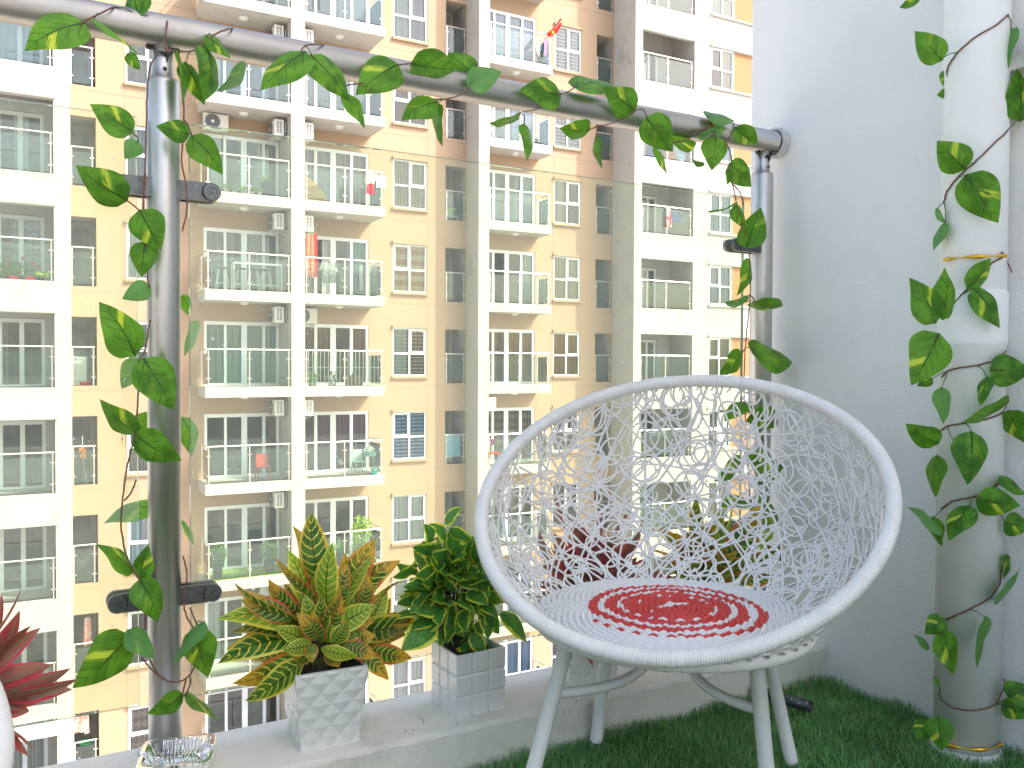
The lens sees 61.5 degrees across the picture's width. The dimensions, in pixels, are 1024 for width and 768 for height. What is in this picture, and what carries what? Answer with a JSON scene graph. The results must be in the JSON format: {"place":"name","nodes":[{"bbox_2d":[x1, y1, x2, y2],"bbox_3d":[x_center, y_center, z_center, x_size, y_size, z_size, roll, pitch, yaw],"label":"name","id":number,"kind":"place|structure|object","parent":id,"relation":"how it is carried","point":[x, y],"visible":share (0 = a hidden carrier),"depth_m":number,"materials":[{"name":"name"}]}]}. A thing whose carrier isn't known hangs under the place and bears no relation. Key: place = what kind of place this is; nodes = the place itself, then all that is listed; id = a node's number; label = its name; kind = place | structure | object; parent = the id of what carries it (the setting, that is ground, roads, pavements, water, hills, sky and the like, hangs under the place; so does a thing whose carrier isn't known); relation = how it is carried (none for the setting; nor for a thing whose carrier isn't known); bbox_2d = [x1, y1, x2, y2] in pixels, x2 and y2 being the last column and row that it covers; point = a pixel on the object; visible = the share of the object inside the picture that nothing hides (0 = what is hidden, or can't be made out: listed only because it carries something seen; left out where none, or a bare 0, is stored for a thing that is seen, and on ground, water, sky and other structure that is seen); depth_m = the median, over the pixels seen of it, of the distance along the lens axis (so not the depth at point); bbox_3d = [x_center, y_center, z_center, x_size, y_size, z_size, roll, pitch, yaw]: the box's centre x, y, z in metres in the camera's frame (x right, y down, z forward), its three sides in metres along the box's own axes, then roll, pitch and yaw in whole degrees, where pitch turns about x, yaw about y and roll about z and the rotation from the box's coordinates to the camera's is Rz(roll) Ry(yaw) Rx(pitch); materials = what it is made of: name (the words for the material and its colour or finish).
{"place":"outdoors","nodes":[
{"label":"outdoors","id":0,"kind":"place"},
{"bbox_2d":[716,412,726,444],"bbox_3d":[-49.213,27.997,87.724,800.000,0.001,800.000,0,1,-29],"label":"ground","id":1,"kind":"structure","parent":0,"point":[721,437],"depth_m":407.32,"materials":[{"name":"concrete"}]},
{"bbox_2d":[0,0,752,767],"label":"apartment building","id":2,"kind":"structure","parent":1,"relation":"on","point":[590,296],"depth_m":31.34,"materials":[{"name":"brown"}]},
{"bbox_2d":[0,257,40,279],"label":"flower trough","id":3,"kind":"object","parent":2,"relation":"on","point":[7,274],"visible":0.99,"depth_m":24.73,"materials":[{"name":"red"}]},
{"bbox_2d":[0,22,42,64],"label":"balcony door","id":4,"kind":"structure","parent":2,"relation":"in","point":[13,38],"depth_m":25.81,"materials":[{"name":"paint"}]},
{"bbox_2d":[0,109,43,172],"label":"balcony door","id":5,"kind":"structure","parent":2,"relation":"in","point":[21,156],"depth_m":25.92,"materials":[{"name":"paint"}]},
{"bbox_2d":[0,318,44,385],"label":"balcony door","id":6,"kind":"structure","parent":2,"relation":"in","point":[3,321],"depth_m":25.95,"materials":[{"name":"paint"}]},
{"bbox_2d":[0,214,44,280],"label":"balcony door","id":7,"kind":"structure","parent":2,"relation":"in","point":[21,226],"depth_m":26.09,"materials":[{"name":"paint"}]},
{"bbox_2d":[0,420,45,489],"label":"balcony door","id":8,"kind":"structure","parent":2,"relation":"in","point":[22,424],"depth_m":26.06,"materials":[{"name":"paint"}]},
{"bbox_2d":[0,526,46,592],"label":"balcony door","id":9,"kind":"structure","parent":2,"relation":"in","point":[23,530],"depth_m":26.11,"materials":[{"name":"paint"}]},
{"bbox_2d":[13,737,47,767],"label":"balcony door","id":10,"kind":"structure","parent":2,"relation":"in","point":[38,758],"depth_m":26.48,"materials":[{"name":"paint"}]},
{"bbox_2d":[73,357,86,384],"bbox_3d":[-13.595,-0.408,26.997,0.440,0.900,0.038,0,1,-29],"label":"ironing board","id":11,"kind":"object","parent":2,"relation":"on","point":[80,369],"visible":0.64,"depth_m":26.99,"materials":[{"name":"paint"}]},
{"bbox_2d":[74,713,87,732],"bbox_3d":[-13.634,10.691,27.106,0.500,0.608,0.085,0,1,-29],"label":"pink cloth","id":12,"kind":"object","parent":2,"relation":"hanging from","point":[80,724],"visible":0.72,"depth_m":27.11,"materials":[{"name":"fabric"}]},
{"bbox_2d":[125,220,145,281],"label":"window","id":13,"kind":"structure","parent":2,"relation":"in","point":[131,270],"depth_m":27.46,"materials":[{"name":"paint"}]},
{"bbox_2d":[126,122,144,175],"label":"window","id":14,"kind":"structure","parent":2,"relation":"in","point":[131,162],"depth_m":27.53,"materials":[{"name":"paint"}]},
{"bbox_2d":[127,432,146,476],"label":"window","id":15,"kind":"structure","parent":2,"relation":"in","point":[142,464],"depth_m":27.66,"materials":[{"name":"paint"}]},
{"bbox_2d":[127,702,148,749],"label":"window","id":16,"kind":"structure","parent":2,"relation":"in","point":[137,716],"depth_m":27.86,"materials":[{"name":"paint"}]},
{"bbox_2d":[128,518,147,564],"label":"window","id":17,"kind":"structure","parent":2,"relation":"in","point":[143,524],"depth_m":27.75,"materials":[{"name":"paint"}]},
{"bbox_2d":[124,44,151,87],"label":"window","id":18,"kind":"structure","parent":2,"relation":"in","point":[135,77],"depth_m":27.49,"materials":[{"name":"glass"}]},
{"bbox_2d":[202,112,227,139],"bbox_3d":[-9.779,-8.485,28.318,0.788,0.731,0.471,0,1,-29],"label":"air conditioner","id":19,"kind":"object","parent":2,"relation":"attached to","point":[214,120],"visible":0.91,"depth_m":28.14,"materials":[{"name":"grey"}]},
{"bbox_2d":[205,592,269,662],"bbox_3d":[-9.218,8.274,29.374,2.480,2.160,0.203,0,1,-29],"label":"balcony door","id":20,"kind":"structure","parent":2,"relation":"in","point":[212,609],"depth_m":29.00,"materials":[{"name":"paint"}]},
{"bbox_2d":[203,227,278,291],"bbox_3d":[-9.165,-4.123,29.120,2.480,2.160,0.209,0,1,-29],"label":"balcony door","id":21,"kind":"structure","parent":2,"relation":"in","point":[221,239],"depth_m":29.09,"materials":[{"name":"paint"}]},
{"bbox_2d":[203,133,278,196],"bbox_3d":[-9.152,-7.222,29.056,2.480,2.160,0.209,0,1,-29],"label":"balcony door","id":22,"kind":"structure","parent":2,"relation":"in","point":[269,149],"depth_m":29.29,"materials":[{"name":"paint"}]},
{"bbox_2d":[204,503,278,570],"bbox_3d":[-9.176,5.176,29.258,2.480,2.160,0.085,0,1,-29],"label":"balcony door","id":23,"kind":"structure","parent":2,"relation":"in","point":[243,507],"depth_m":29.27,"materials":[{"name":"paint"}]},
{"bbox_2d":[204,413,278,478],"bbox_3d":[-9.187,2.076,29.238,2.480,2.160,0.187,0,1,-29],"label":"balcony door","id":24,"kind":"structure","parent":2,"relation":"in","point":[273,421],"depth_m":29.24,"materials":[{"name":"paint"}]},
{"bbox_2d":[204,321,278,385],"bbox_3d":[-9.178,-1.024,29.182,2.480,2.160,0.205,0,1,-29],"label":"balcony door","id":25,"kind":"structure","parent":2,"relation":"in","point":[232,367],"depth_m":29.15,"materials":[{"name":"paint"}]},
{"bbox_2d":[205,686,278,733],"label":"balcony door","id":26,"kind":"structure","parent":2,"relation":"in","point":[244,690],"depth_m":29.36,"materials":[{"name":"paint"}]},
{"bbox_2d":[203,563,282,580],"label":"balcony turf","id":27,"kind":"structure","parent":2,"relation":"on","point":[235,573],"depth_m":28.46,"materials":[{"name":"green plant"}]},
{"bbox_2d":[210,544,226,578],"bbox_3d":[-9.524,5.712,27.818,0.619,1.144,0.526,0,1,-29],"label":"topiary bush","id":28,"kind":"object","parent":27,"relation":"on","point":[217,567],"visible":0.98,"depth_m":27.73,"materials":[{"name":"green plant"}]},
{"bbox_2d":[259,540,278,572],"bbox_3d":[-8.099,5.712,28.602,0.634,1.125,0.532,0,1,-29],"label":"topiary bush","id":29,"kind":"object","parent":27,"relation":"on","point":[269,563],"visible":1,"depth_m":28.53,"materials":[{"name":"green plant"}]},
{"bbox_2d":[215,59,278,100],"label":"balcony door","id":30,"kind":"structure","parent":2,"relation":"in","point":[272,93],"depth_m":29.23,"materials":[{"name":"paint"}]},
{"bbox_2d":[231,261,281,291],"bbox_3d":[-8.391,-3.500,28.282,1.564,0.955,0.404,0,1,-29],"label":"bar table","id":31,"kind":"object","parent":2,"relation":"on","point":[233,284],"visible":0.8,"depth_m":28.07,"materials":[{"name":"white wood"}]},
{"bbox_2d":[255,453,271,480],"bbox_3d":[-8.243,2.752,28.467,0.461,0.852,0.490,0,1,-29],"label":"plastic chair","id":32,"kind":"object","parent":2,"relation":"on","point":[261,461],"visible":1,"depth_m":28.58,"materials":[{"name":"red"}]},
{"bbox_2d":[268,119,286,146],"bbox_3d":[-7.863,-8.407,28.858,0.471,0.731,0.788,0,1,-29],"label":"air conditioner","id":33,"kind":"object","parent":2,"relation":"attached to","point":[276,126],"visible":0.91,"depth_m":28.55,"materials":[{"name":"grey"}]},
{"bbox_2d":[269,213,286,238],"bbox_3d":[-7.877,-5.308,28.922,0.471,0.731,0.788,0,1,-29],"label":"air conditioner","id":34,"kind":"object","parent":2,"relation":"attached to","point":[276,222],"visible":1,"depth_m":28.62,"materials":[{"name":"grey"}]},
{"bbox_2d":[269,307,286,329],"bbox_3d":[-7.890,-2.209,28.986,0.471,0.731,0.788,0,1,-29],"label":"air conditioner","id":35,"kind":"object","parent":2,"relation":"attached to","point":[276,315],"visible":1,"depth_m":28.67,"materials":[{"name":"grey"}]},
{"bbox_2d":[269,399,286,420],"bbox_3d":[-7.904,0.891,29.050,0.471,0.731,0.788,0,1,-29],"label":"air conditioner","id":36,"kind":"object","parent":2,"relation":"attached to","point":[276,407],"visible":1,"depth_m":28.73,"materials":[{"name":"grey"}]},
{"bbox_2d":[269,491,286,512],"bbox_3d":[-7.917,3.990,29.114,0.471,0.731,0.788,0,1,-29],"label":"air conditioner","id":37,"kind":"object","parent":2,"relation":"attached to","point":[276,499],"visible":0.99,"depth_m":28.79,"materials":[{"name":"grey"}]},
{"bbox_2d":[305,233,314,277],"bbox_3d":[-6.798,-4.396,28.963,0.340,1.616,0.087,0,1,-29],"label":"towel","id":38,"kind":"object","parent":2,"relation":"hanging from","point":[310,253],"visible":0.98,"depth_m":28.96,"materials":[{"name":"fabric"}]},
{"bbox_2d":[305,177,327,200],"bbox_3d":[-6.639,-6.572,29.063,0.920,0.840,0.050,0,1,-29],"label":"cardboard sheet","id":39,"kind":"object","parent":2,"relation":"on","point":[315,191],"visible":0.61,"depth_m":29.01,"materials":[{"name":"beige cardboard"}]},
{"bbox_2d":[319,260,338,283],"bbox_3d":[-6.225,-3.864,29.256,0.714,0.886,0.087,0,1,-29],"label":"shirt","id":40,"kind":"object","parent":2,"relation":"hanging from","point":[329,272],"visible":1,"depth_m":29.25,"materials":[{"name":"fabric"}]},
{"bbox_2d":[305,496,367,556],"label":"balcony door","id":41,"kind":"structure","parent":2,"relation":"in","point":[332,501],"depth_m":30.79,"materials":[{"name":"paint"}]},
{"bbox_2d":[305,75,367,114],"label":"balcony door","id":42,"kind":"structure","parent":2,"relation":"in","point":[318,96],"depth_m":30.42,"materials":[{"name":"paint"}]},
{"bbox_2d":[305,411,368,472],"bbox_3d":[-6.431,2.056,30.761,2.650,2.160,0.208,0,1,-29],"label":"balcony door","id":43,"kind":"structure","parent":2,"relation":"in","point":[338,425],"depth_m":30.73,"materials":[{"name":"paint"}]},
{"bbox_2d":[305,324,368,384],"bbox_3d":[-6.416,-1.043,30.694,2.650,2.160,0.201,0,1,-29],"label":"balcony door","id":44,"kind":"structure","parent":2,"relation":"in","point":[318,334],"depth_m":30.63,"materials":[{"name":"paint"}]},
{"bbox_2d":[305,235,368,295],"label":"balcony door","id":45,"kind":"structure","parent":2,"relation":"in","point":[356,249],"depth_m":30.90,"materials":[{"name":"paint"}]},
{"bbox_2d":[305,146,368,204],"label":"balcony door","id":46,"kind":"structure","parent":2,"relation":"in","point":[330,180],"depth_m":30.67,"materials":[{"name":"paint"}]},
{"bbox_2d":[314,0,368,22],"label":"balcony door","id":47,"kind":"structure","parent":2,"relation":"in","point":[357,10],"depth_m":30.81,"materials":[{"name":"paint"}]},
{"bbox_2d":[349,515,373,550],"bbox_3d":[-5.320,5.413,30.253,0.850,1.679,0.752,0,1,-29],"label":"potted bamboo","id":48,"kind":"object","parent":2,"relation":"on","point":[367,535],"visible":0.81,"depth_m":30.20,"materials":[{"name":"green plant"}]},
{"bbox_2d":[391,575,415,612],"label":"window","id":49,"kind":"structure","parent":2,"relation":"in","point":[397,589],"depth_m":32.12,"materials":[{"name":"paint"}]},
{"bbox_2d":[391,491,427,546],"bbox_3d":[-3.857,5.014,32.170,1.420,1.950,0.294,0,1,-29],"label":"window","id":50,"kind":"structure","parent":2,"relation":"in","point":[406,507],"depth_m":32.20,"materials":[{"name":"paint"}]},
{"bbox_2d":[392,655,427,697],"bbox_3d":[-3.887,11.212,32.304,1.420,1.950,0.307,0,1,-29],"label":"window","id":51,"kind":"structure","parent":2,"relation":"in","point":[408,677],"depth_m":32.32,"materials":[{"name":"paint"}]},
{"bbox_2d":[392,409,427,462],"bbox_3d":[-3.848,1.915,32.114,1.420,1.950,0.312,0,1,-29],"label":"window","id":52,"kind":"structure","parent":2,"relation":"in","point":[409,435],"depth_m":32.14,"materials":[{"name":"paint"}]},
{"bbox_2d":[392,325,427,377],"bbox_3d":[-3.831,-1.185,32.044,1.420,1.950,0.298,0,1,-29],"label":"window","id":53,"kind":"structure","parent":2,"relation":"in","point":[406,363],"depth_m":32.08,"materials":[{"name":"glass"}]},
{"bbox_2d":[392,241,428,295],"bbox_3d":[-3.820,-4.284,31.984,1.420,1.950,0.309,0,1,-29],"label":"window","id":54,"kind":"structure","parent":2,"relation":"in","point":[409,261],"depth_m":32.03,"materials":[{"name":"paint"}]},
{"bbox_2d":[392,156,428,212],"bbox_3d":[-3.805,-7.383,31.917,1.420,1.950,0.303,0,1,-29],"label":"window","id":55,"kind":"structure","parent":2,"relation":"in","point":[411,173],"depth_m":31.93,"materials":[{"name":"paint"}]},
{"bbox_2d":[392,90,428,129],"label":"window","id":56,"kind":"structure","parent":2,"relation":"in","point":[401,99],"depth_m":31.78,"materials":[{"name":"glass"}]},
{"bbox_2d":[392,0,428,45],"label":"window","id":57,"kind":"structure","parent":2,"relation":"in","point":[417,17],"depth_m":31.83,"materials":[{"name":"glass"}]},
{"bbox_2d":[446,435,459,456],"bbox_3d":[-2.277,2.397,33.078,0.640,0.820,0.017,0,1,-29],"label":"blue towel","id":58,"kind":"object","parent":2,"relation":"hanging from","point":[452,450],"visible":0.99,"depth_m":33.09,"materials":[{"name":"blue fabric"}]},
{"bbox_2d":[488,407,533,462],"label":"balcony door","id":59,"kind":"structure","parent":2,"relation":"in","point":[519,419],"depth_m":34.23,"materials":[{"name":"paint"}]},
{"bbox_2d":[489,484,533,541],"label":"balcony door","id":60,"kind":"structure","parent":2,"relation":"in","point":[515,499],"depth_m":34.41,"materials":[{"name":"paint"}]},
{"bbox_2d":[489,329,533,383],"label":"balcony door","id":61,"kind":"structure","parent":2,"relation":"in","point":[514,340],"depth_m":34.28,"materials":[{"name":"paint"}]},
{"bbox_2d":[489,249,534,303],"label":"balcony door","id":62,"kind":"structure","parent":2,"relation":"in","point":[527,264],"depth_m":34.33,"materials":[{"name":"paint"}]},
{"bbox_2d":[489,169,534,223],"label":"balcony door","id":63,"kind":"structure","parent":2,"relation":"in","point":[521,182],"depth_m":34.17,"materials":[{"name":"paint"}]},
{"bbox_2d":[491,107,534,141],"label":"balcony door","id":64,"kind":"structure","parent":2,"relation":"in","point":[529,117],"depth_m":34.12,"materials":[{"name":"paint"}]},
{"bbox_2d":[490,9,535,61],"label":"balcony door","id":65,"kind":"structure","parent":2,"relation":"in","point":[505,40],"depth_m":33.96,"materials":[{"name":"paint"}]},
{"bbox_2d":[499,637,532,674],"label":"balcony door","id":66,"kind":"structure","parent":2,"relation":"in","point":[518,653],"depth_m":34.61,"materials":[{"name":"paint"}]},
{"bbox_2d":[551,480,579,529],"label":"window","id":67,"kind":"structure","parent":2,"relation":"in","point":[573,513],"depth_m":35.67,"materials":[{"name":"paint"}]},
{"bbox_2d":[552,406,578,452],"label":"window","id":68,"kind":"structure","parent":2,"relation":"in","point":[567,427],"depth_m":35.46,"materials":[{"name":"paint"}]},
{"bbox_2d":[552,330,581,377],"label":"window","id":69,"kind":"structure","parent":2,"relation":"in","point":[565,351],"depth_m":35.38,"materials":[{"name":"paint"}]},
{"bbox_2d":[552,253,581,302],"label":"window","id":70,"kind":"structure","parent":2,"relation":"in","point":[566,271],"depth_m":35.32,"materials":[{"name":"paint"}]},
{"bbox_2d":[553,176,582,227],"bbox_3d":[2.230,-7.425,35.222,1.370,1.950,0.305,0,1,-29],"label":"window","id":71,"kind":"structure","parent":2,"relation":"in","point":[560,206],"depth_m":35.20,"materials":[{"name":"paint"}]},
{"bbox_2d":[553,117,582,151],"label":"window","id":72,"kind":"structure","parent":2,"relation":"in","point":[561,141],"depth_m":35.13,"materials":[{"name":"paint"}]},
{"bbox_2d":[554,22,583,75],"bbox_3d":[2.255,-13.624,35.098,1.370,1.950,0.314,0,1,-29],"label":"window","id":73,"kind":"structure","parent":2,"relation":"in","point":[567,40],"depth_m":35.11,"materials":[{"name":"paint"}]},
{"bbox_2d":[641,339,655,380],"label":"balcony door","id":74,"kind":"structure","parent":2,"relation":"in","point":[648,363],"depth_m":37.46,"materials":[{"name":"paint"}]},
{"bbox_2d":[641,267,655,307],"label":"balcony door","id":75,"kind":"structure","parent":2,"relation":"in","point":[645,272],"depth_m":37.32,"materials":[{"name":"paint"}]},
{"bbox_2d":[642,195,656,232],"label":"balcony door","id":76,"kind":"structure","parent":2,"relation":"in","point":[647,198],"depth_m":37.19,"materials":[{"name":"paint"}]},
{"bbox_2d":[641,435,675,457],"bbox_3d":[6.009,2.621,36.314,1.824,0.850,0.600,0,1,-29],"label":"balcony railing","id":77,"kind":"object","parent":2,"relation":"on","point":[660,444],"visible":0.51,"depth_m":36.15,"materials":[{"name":"glass"}]},
{"bbox_2d":[646,145,685,161],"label":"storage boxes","id":78,"kind":"object","parent":2,"relation":"on","point":[676,154],"visible":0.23,"depth_m":36.13,"materials":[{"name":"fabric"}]},
{"bbox_2d":[707,480,728,519],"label":"window","id":79,"kind":"structure","parent":2,"relation":"in","point":[712,484],"depth_m":37.48,"materials":[{"name":"paint"}]},
{"bbox_2d":[708,409,729,447],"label":"window","id":80,"kind":"structure","parent":2,"relation":"in","point":[717,428],"depth_m":37.39,"materials":[{"name":"glass"}]},
{"bbox_2d":[708,337,729,375],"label":"window","id":81,"kind":"structure","parent":2,"relation":"in","point":[719,348],"depth_m":37.36,"materials":[{"name":"glass"}]},
{"bbox_2d":[709,265,730,304],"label":"window","id":82,"kind":"structure","parent":2,"relation":"in","point":[719,276],"depth_m":37.35,"materials":[{"name":"paint"}]},
{"bbox_2d":[710,193,731,233],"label":"window","id":83,"kind":"structure","parent":2,"relation":"in","point":[719,221],"depth_m":37.26,"materials":[{"name":"paint"}]},
{"bbox_2d":[711,47,732,90],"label":"window","id":84,"kind":"structure","parent":2,"relation":"in","point":[726,57],"depth_m":37.30,"materials":[{"name":"paint"}]},
{"bbox_2d":[712,0,733,17],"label":"window","id":85,"kind":"structure","parent":2,"relation":"in","point":[721,7],"depth_m":37.20,"materials":[{"name":"paint"}]},
{"bbox_2d":[748,0,1023,757],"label":"side wall","id":86,"kind":"structure","parent":0,"point":[846,97],"depth_m":2.06,"materials":[{"name":"paint"}]},
{"bbox_2d":[929,0,1023,766],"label":"drain pipe","id":87,"kind":"object","parent":86,"relation":"attached to","point":[976,119],"visible":0.62,"depth_m":1.73,"materials":[{"name":"paint"}]},
{"bbox_2d":[900,0,1023,750],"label":"ivy vine","id":88,"kind":"object","parent":87,"relation":"attached to","point":[977,193],"visible":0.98,"depth_m":1.69,"materials":[{"name":"green plant"}]},
{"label":"balcony floor","id":89,"kind":"structure","parent":0,"visible":0},
{"bbox_2d":[0,681,14,767],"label":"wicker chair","id":90,"kind":"object","parent":89,"relation":"on","point":[7,743],"visible":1,"depth_m":0.94,"materials":[{"name":"white plastic"}]},
{"bbox_2d":[40,642,826,767],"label":"parapet","id":91,"kind":"structure","parent":89,"relation":"attached to","point":[439,737],"depth_m":1.72,"materials":[{"name":"paint"}]},
{"bbox_2d":[0,588,77,756],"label":"potted red plant","id":92,"kind":"object","parent":91,"relation":"on","point":[25,685],"visible":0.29,"depth_m":1.37,"materials":[{"name":"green plant"}]},
{"bbox_2d":[136,733,215,767],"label":"ashtray","id":93,"kind":"object","parent":91,"relation":"on","point":[193,751],"visible":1,"depth_m":1.53,"materials":[{"name":"clear glass"}]},
{"bbox_2d":[217,512,414,752],"bbox_3d":[-0.339,0.458,1.622,0.414,0.423,0.173,0,1,-26],"label":"potted croton","id":94,"kind":"object","parent":91,"relation":"on","point":[322,630],"visible":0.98,"depth_m":1.58,"materials":[{"name":"green plant"}]},
{"bbox_2d":[0,0,789,756],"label":"balustrade","id":95,"kind":"object","parent":91,"relation":"on","point":[164,182],"visible":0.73,"depth_m":1.55,"materials":[{"name":"metal"}]},
{"bbox_2d":[72,53,222,719],"bbox_3d":[-0.649,0.015,1.532,0.250,1.201,0.187,0,1,-29],"label":"ivy vine","id":96,"kind":"object","parent":95,"relation":"attached to","point":[110,653],"visible":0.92,"depth_m":1.49,"materials":[{"name":"green plant"}]},
{"bbox_2d":[25,0,757,173],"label":"ivy garland","id":97,"kind":"object","parent":95,"relation":"attached to","point":[63,31],"visible":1,"depth_m":1.72,"materials":[{"name":"green plant"}]},
{"bbox_2d":[708,142,791,562],"bbox_3d":[0.610,-0.067,2.191,0.286,1.079,0.088,0,1,-17],"label":"ivy vine","id":98,"kind":"object","parent":95,"relation":"attached to","point":[752,232],"visible":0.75,"depth_m":2.18,"materials":[{"name":"green plant"}]},
{"bbox_2d":[393,507,526,719],"bbox_3d":[-0.108,0.454,1.753,0.302,0.427,0.177,0,1,-31],"label":"potted bush","id":99,"kind":"object","parent":91,"relation":"on","point":[468,669],"visible":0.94,"depth_m":1.73,"materials":[{"name":"green plant"}]},
{"bbox_2d":[535,502,674,686],"bbox_3d":[0.206,0.462,1.962,0.375,0.405,0.169,-1,2,-38],"label":"potted red plant","id":100,"kind":"object","parent":91,"relation":"on","point":[582,670],"visible":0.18,"depth_m":1.90,"materials":[{"name":"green plant"}]},
{"bbox_2d":[654,496,782,586],"bbox_3d":[0.509,0.466,2.126,0.494,0.392,0.138,0,1,-31],"label":"potted croton","id":101,"kind":"object","parent":91,"relation":"on","point":[731,553],"visible":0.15,"depth_m":2.10,"materials":[{"name":"green plant"}]},
{"bbox_2d":[464,673,1023,767],"bbox_3d":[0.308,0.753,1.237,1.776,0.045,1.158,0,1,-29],"label":"artificial turf","id":102,"kind":"structure","parent":89,"relation":"on","point":[828,710],"depth_m":1.80,"materials":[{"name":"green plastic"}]},
{"bbox_2d":[474,375,902,767],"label":"wicker chair","id":103,"kind":"object","parent":102,"relation":"on","point":[692,627],"visible":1,"depth_m":1.69,"materials":[{"name":"white wicker"}]},
{"bbox_2d":[767,688,812,711],"bbox_3d":[0.624,0.726,1.989,0.138,0.028,0.025,1,2,41],"label":"tube offcut","id":104,"kind":"object","parent":102,"relation":"on","point":[799,703],"visible":0.42,"depth_m":1.96,"materials":[{"name":"grey metal"}]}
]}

